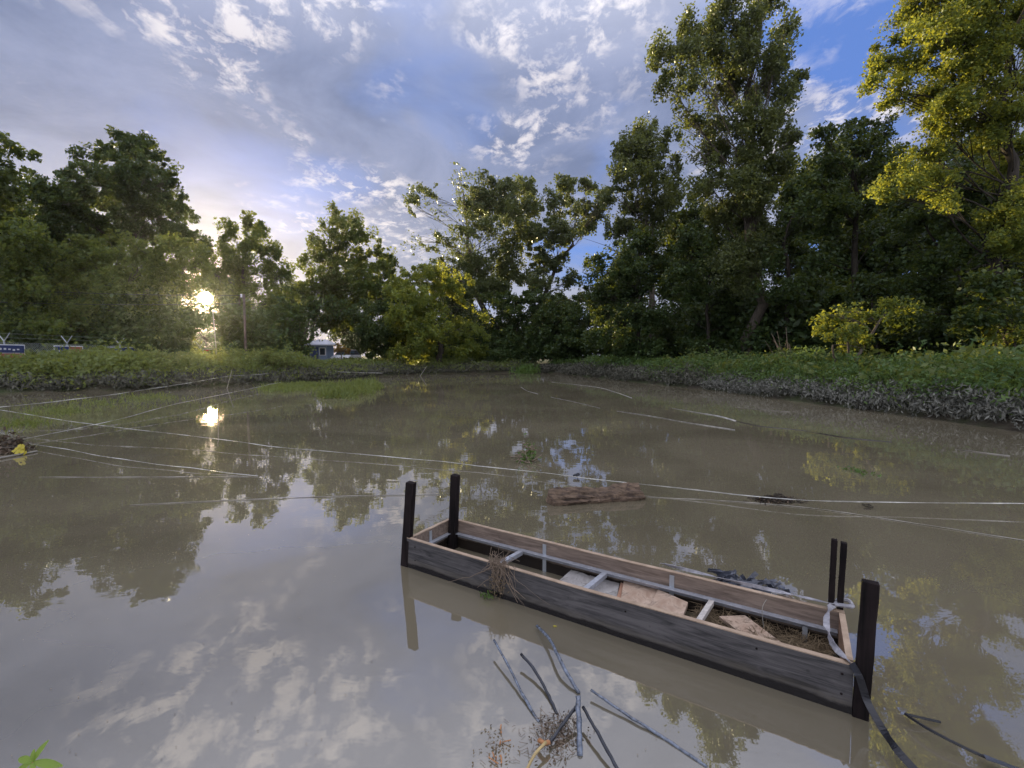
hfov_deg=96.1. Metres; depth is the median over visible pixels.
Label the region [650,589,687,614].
stone slab
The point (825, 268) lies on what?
tree
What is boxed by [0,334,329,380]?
weeds
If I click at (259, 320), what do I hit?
undergrowth
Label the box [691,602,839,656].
straw
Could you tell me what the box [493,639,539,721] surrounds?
branch
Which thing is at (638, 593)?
stone slab
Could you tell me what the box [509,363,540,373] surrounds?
grass
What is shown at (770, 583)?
tarp scrap
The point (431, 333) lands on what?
tree
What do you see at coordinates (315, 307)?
shrub
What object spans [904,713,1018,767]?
cable
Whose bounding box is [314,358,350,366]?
shrub
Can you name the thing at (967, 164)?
tree
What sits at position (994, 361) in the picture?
weeds
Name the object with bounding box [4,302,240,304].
overhead cable
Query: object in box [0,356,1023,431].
ground
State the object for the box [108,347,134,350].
banner
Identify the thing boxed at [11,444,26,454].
leaf
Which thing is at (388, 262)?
tree
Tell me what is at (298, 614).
water
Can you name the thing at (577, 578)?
stone slab
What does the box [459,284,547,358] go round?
tree
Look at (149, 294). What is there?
overhead cable
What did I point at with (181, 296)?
tree
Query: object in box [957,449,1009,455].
floating tape
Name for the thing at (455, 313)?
tree
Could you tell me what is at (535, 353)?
shrub
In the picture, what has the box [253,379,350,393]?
grass
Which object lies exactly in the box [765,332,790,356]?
branch pile
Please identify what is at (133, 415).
rope
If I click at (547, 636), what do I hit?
branch
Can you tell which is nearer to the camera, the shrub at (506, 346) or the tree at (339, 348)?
the tree at (339, 348)
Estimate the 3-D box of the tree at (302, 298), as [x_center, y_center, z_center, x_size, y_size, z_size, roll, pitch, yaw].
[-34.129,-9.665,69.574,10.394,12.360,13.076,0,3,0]
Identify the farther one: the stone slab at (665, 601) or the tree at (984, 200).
the tree at (984, 200)
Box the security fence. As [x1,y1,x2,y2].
[0,333,210,351]
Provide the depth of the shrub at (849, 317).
17.40 m
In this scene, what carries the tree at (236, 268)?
on the ground at (1003, 424)
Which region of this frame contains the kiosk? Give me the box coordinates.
[308,340,336,359]
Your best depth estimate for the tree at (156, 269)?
31.15 m
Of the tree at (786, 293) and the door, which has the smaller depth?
the tree at (786, 293)
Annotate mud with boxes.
[707,619,834,655]
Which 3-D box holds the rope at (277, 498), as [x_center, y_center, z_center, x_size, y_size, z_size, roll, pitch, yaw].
[-2.392,1.244,5.000,3.185,0.010,0.072,0,4,-7]
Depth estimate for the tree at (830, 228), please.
23.12 m
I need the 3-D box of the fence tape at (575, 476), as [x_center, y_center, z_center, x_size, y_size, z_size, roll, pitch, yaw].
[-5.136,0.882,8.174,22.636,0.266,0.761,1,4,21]
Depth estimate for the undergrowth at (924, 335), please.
19.60 m
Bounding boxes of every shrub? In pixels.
[11,349,40,359]
[61,345,107,358]
[146,352,188,367]
[238,346,297,366]
[265,294,359,352]
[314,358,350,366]
[474,325,526,362]
[514,330,556,363]
[543,330,597,361]
[806,296,923,363]
[969,304,1023,354]
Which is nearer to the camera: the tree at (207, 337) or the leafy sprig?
the leafy sprig
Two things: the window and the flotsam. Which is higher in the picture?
the window
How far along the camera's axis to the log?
4.89 m
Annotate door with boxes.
[311,347,318,359]
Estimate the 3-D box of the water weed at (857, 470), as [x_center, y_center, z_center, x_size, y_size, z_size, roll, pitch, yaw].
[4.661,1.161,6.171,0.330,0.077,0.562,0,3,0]
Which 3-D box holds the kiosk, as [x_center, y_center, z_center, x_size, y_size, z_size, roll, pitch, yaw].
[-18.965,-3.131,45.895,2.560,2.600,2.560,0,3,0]
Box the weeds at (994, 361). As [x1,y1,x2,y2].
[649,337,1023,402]
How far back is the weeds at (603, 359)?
34.12 m
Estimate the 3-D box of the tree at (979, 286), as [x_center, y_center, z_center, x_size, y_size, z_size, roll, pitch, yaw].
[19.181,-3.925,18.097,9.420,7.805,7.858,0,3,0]
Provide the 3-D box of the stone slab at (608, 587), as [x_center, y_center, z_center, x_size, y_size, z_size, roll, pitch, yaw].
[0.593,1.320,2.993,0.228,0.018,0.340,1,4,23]
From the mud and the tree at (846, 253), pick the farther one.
the tree at (846, 253)
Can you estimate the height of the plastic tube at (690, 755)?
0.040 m
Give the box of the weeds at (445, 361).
[221,353,592,369]
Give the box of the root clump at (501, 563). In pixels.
[448,547,549,604]
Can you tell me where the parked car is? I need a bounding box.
[330,350,361,359]
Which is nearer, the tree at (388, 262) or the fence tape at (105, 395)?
the fence tape at (105, 395)
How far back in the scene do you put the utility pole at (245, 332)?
28.78 m
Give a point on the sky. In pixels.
(276, 110)
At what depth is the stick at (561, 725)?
1.88 m
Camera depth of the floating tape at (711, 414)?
12.00 m
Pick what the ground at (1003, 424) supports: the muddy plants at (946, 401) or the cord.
the muddy plants at (946, 401)
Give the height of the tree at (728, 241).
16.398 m
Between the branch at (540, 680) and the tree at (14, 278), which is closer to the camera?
the branch at (540, 680)
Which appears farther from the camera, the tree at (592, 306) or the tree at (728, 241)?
the tree at (592, 306)
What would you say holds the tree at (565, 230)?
on the ground at (1003, 424)
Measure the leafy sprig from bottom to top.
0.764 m
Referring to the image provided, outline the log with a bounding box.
[546,482,645,505]
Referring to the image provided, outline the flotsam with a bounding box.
[472,719,526,767]
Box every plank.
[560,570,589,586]
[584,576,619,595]
[617,583,622,597]
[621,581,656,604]
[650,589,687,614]
[719,615,779,641]
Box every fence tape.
[2,410,1023,503]
[3,376,225,406]
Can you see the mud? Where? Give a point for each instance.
(791, 642)
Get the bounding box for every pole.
[213,313,217,359]
[240,294,246,354]
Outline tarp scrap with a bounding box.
[707,568,799,599]
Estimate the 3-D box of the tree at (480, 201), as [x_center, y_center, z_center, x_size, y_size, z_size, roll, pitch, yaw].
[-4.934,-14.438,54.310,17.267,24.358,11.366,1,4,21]
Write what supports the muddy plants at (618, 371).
on the ground at (1003, 424)
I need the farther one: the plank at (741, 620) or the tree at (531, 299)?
the tree at (531, 299)
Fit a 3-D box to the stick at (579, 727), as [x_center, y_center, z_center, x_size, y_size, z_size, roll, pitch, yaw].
[0.274,1.389,1.878,0.027,0.118,0.199,0,3,5]
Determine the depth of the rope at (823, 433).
8.97 m
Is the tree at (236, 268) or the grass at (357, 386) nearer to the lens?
the grass at (357, 386)
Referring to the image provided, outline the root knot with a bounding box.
[537,738,550,745]
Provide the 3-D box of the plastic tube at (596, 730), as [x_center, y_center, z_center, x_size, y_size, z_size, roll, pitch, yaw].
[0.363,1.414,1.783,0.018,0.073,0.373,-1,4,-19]
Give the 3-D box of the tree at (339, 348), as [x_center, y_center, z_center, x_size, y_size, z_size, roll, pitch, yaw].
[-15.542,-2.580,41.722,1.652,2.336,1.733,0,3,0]
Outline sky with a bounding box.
[0,0,1023,355]
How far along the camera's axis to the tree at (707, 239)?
29.33 m
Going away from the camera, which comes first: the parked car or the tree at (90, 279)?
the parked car
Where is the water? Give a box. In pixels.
[0,372,1023,767]
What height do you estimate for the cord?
0.172 m
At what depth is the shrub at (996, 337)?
15.10 m
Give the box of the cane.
[526,740,546,767]
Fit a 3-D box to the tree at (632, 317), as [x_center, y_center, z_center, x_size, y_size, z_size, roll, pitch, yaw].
[8.768,-6.002,32.516,8.848,10.340,7.009,0,3,0]
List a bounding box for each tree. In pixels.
[0,131,64,302]
[0,172,111,344]
[0,228,232,351]
[40,125,215,298]
[74,262,114,294]
[141,261,207,345]
[186,275,257,348]
[193,301,250,346]
[197,209,302,320]
[257,281,313,328]
[296,200,386,355]
[324,295,376,355]
[333,343,350,358]
[340,297,405,359]
[354,238,401,320]
[381,258,492,364]
[400,162,542,328]
[435,273,493,334]
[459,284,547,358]
[509,172,616,324]
[524,287,617,359]
[530,293,584,334]
[579,222,686,361]
[584,243,648,327]
[597,112,685,356]
[643,0,810,356]
[646,190,713,338]
[662,219,774,355]
[702,193,784,306]
[748,175,835,355]
[767,150,850,287]
[781,110,919,346]
[801,126,895,285]
[829,270,923,356]
[848,133,937,300]
[855,0,1023,349]
[866,195,1023,353]
[873,127,997,315]
[917,121,1023,310]
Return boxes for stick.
[0,450,36,458]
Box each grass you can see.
[0,390,192,432]
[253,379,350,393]
[311,375,384,400]
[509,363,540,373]
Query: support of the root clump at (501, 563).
hanging from the garden box
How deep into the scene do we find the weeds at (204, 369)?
25.00 m
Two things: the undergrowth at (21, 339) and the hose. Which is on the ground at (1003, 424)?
the undergrowth at (21, 339)
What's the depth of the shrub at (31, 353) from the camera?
23.32 m
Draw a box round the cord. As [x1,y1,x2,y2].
[762,592,785,627]
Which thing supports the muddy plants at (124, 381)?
on the ground at (1003, 424)
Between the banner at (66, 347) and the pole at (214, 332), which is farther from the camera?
the pole at (214, 332)
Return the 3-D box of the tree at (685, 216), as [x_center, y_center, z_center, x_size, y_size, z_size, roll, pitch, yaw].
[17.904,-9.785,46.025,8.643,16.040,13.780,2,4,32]
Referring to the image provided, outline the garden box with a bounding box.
[400,473,879,721]
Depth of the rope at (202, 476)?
5.90 m
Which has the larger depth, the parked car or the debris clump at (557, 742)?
the parked car
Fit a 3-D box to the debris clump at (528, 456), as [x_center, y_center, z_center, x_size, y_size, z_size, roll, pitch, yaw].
[0.217,0.946,6.830,0.446,0.422,1.211,0,4,-8]
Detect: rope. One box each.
[25,382,279,438]
[29,443,255,475]
[135,494,432,504]
[169,476,235,476]
[651,497,1023,540]
[738,421,891,441]
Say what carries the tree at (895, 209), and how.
on the ground at (1003, 424)
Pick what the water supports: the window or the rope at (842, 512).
the rope at (842, 512)
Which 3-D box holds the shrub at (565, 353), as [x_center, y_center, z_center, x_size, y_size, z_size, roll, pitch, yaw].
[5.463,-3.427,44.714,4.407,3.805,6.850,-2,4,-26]
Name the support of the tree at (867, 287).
on the ground at (1003, 424)
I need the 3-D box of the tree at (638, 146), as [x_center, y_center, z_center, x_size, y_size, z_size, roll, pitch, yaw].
[10.607,-11.719,37.383,8.594,21.051,6.492,-3,5,-43]
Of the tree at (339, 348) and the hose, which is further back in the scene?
the tree at (339, 348)
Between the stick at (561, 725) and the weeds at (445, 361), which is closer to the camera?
the stick at (561, 725)
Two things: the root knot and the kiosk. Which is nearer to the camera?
the root knot
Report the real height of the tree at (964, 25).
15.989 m
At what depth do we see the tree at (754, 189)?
26.27 m
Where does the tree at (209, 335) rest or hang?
on the ground at (1003, 424)
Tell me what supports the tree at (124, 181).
on the ground at (1003, 424)
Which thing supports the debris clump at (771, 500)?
on the water
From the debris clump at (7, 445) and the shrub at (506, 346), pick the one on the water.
the debris clump at (7, 445)
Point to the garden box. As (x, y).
(817, 677)
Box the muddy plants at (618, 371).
[537,357,717,386]
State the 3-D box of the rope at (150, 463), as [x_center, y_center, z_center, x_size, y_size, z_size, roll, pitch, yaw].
[-5.820,1.101,6.833,5.441,0.056,0.156,1,4,21]
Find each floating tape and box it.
[620,411,734,429]
[674,408,735,420]
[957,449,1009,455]
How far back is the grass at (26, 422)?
12.95 m
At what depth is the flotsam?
1.81 m
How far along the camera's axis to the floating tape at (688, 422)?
10.51 m
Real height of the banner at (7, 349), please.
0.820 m
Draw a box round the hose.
[661,563,917,767]
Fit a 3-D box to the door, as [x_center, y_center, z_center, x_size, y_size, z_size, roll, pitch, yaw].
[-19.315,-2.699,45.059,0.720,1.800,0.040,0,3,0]
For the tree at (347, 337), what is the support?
on the ground at (1003, 424)
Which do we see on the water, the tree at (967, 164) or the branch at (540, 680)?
the branch at (540, 680)
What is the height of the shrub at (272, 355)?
1.848 m
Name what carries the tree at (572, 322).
on the ground at (1003, 424)
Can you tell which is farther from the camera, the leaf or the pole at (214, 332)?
the pole at (214, 332)
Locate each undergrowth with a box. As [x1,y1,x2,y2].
[0,282,276,353]
[71,262,955,362]
[766,273,1023,359]
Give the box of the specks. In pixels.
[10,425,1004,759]
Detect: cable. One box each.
[1,289,240,295]
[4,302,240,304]
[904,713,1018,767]
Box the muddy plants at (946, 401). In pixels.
[697,367,1023,429]
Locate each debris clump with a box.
[0,426,37,453]
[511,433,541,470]
[520,704,593,767]
[744,493,807,504]
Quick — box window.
[319,348,325,354]
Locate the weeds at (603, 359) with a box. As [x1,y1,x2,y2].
[543,341,692,369]
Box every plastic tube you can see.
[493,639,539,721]
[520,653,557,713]
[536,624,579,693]
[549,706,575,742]
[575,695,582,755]
[582,706,618,767]
[590,689,707,767]
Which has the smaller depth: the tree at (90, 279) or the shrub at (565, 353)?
the shrub at (565, 353)
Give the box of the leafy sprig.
[18,740,62,767]
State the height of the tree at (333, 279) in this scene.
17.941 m
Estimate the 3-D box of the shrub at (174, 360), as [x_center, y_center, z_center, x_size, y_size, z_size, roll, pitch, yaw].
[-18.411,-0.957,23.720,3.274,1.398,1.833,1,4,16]
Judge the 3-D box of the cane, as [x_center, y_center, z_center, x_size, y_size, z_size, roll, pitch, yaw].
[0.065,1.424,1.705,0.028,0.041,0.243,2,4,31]
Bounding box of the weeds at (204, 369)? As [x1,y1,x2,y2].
[0,357,539,389]
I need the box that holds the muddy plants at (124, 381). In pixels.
[0,359,540,391]
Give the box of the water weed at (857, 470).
[837,466,881,476]
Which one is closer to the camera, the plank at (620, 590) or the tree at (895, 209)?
the plank at (620, 590)
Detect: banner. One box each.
[0,344,24,359]
[53,345,82,352]
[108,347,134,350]
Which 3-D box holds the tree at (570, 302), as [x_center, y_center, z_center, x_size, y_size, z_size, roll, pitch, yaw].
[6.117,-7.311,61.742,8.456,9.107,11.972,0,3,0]
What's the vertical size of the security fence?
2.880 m
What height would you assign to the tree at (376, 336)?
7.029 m
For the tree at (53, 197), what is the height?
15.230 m

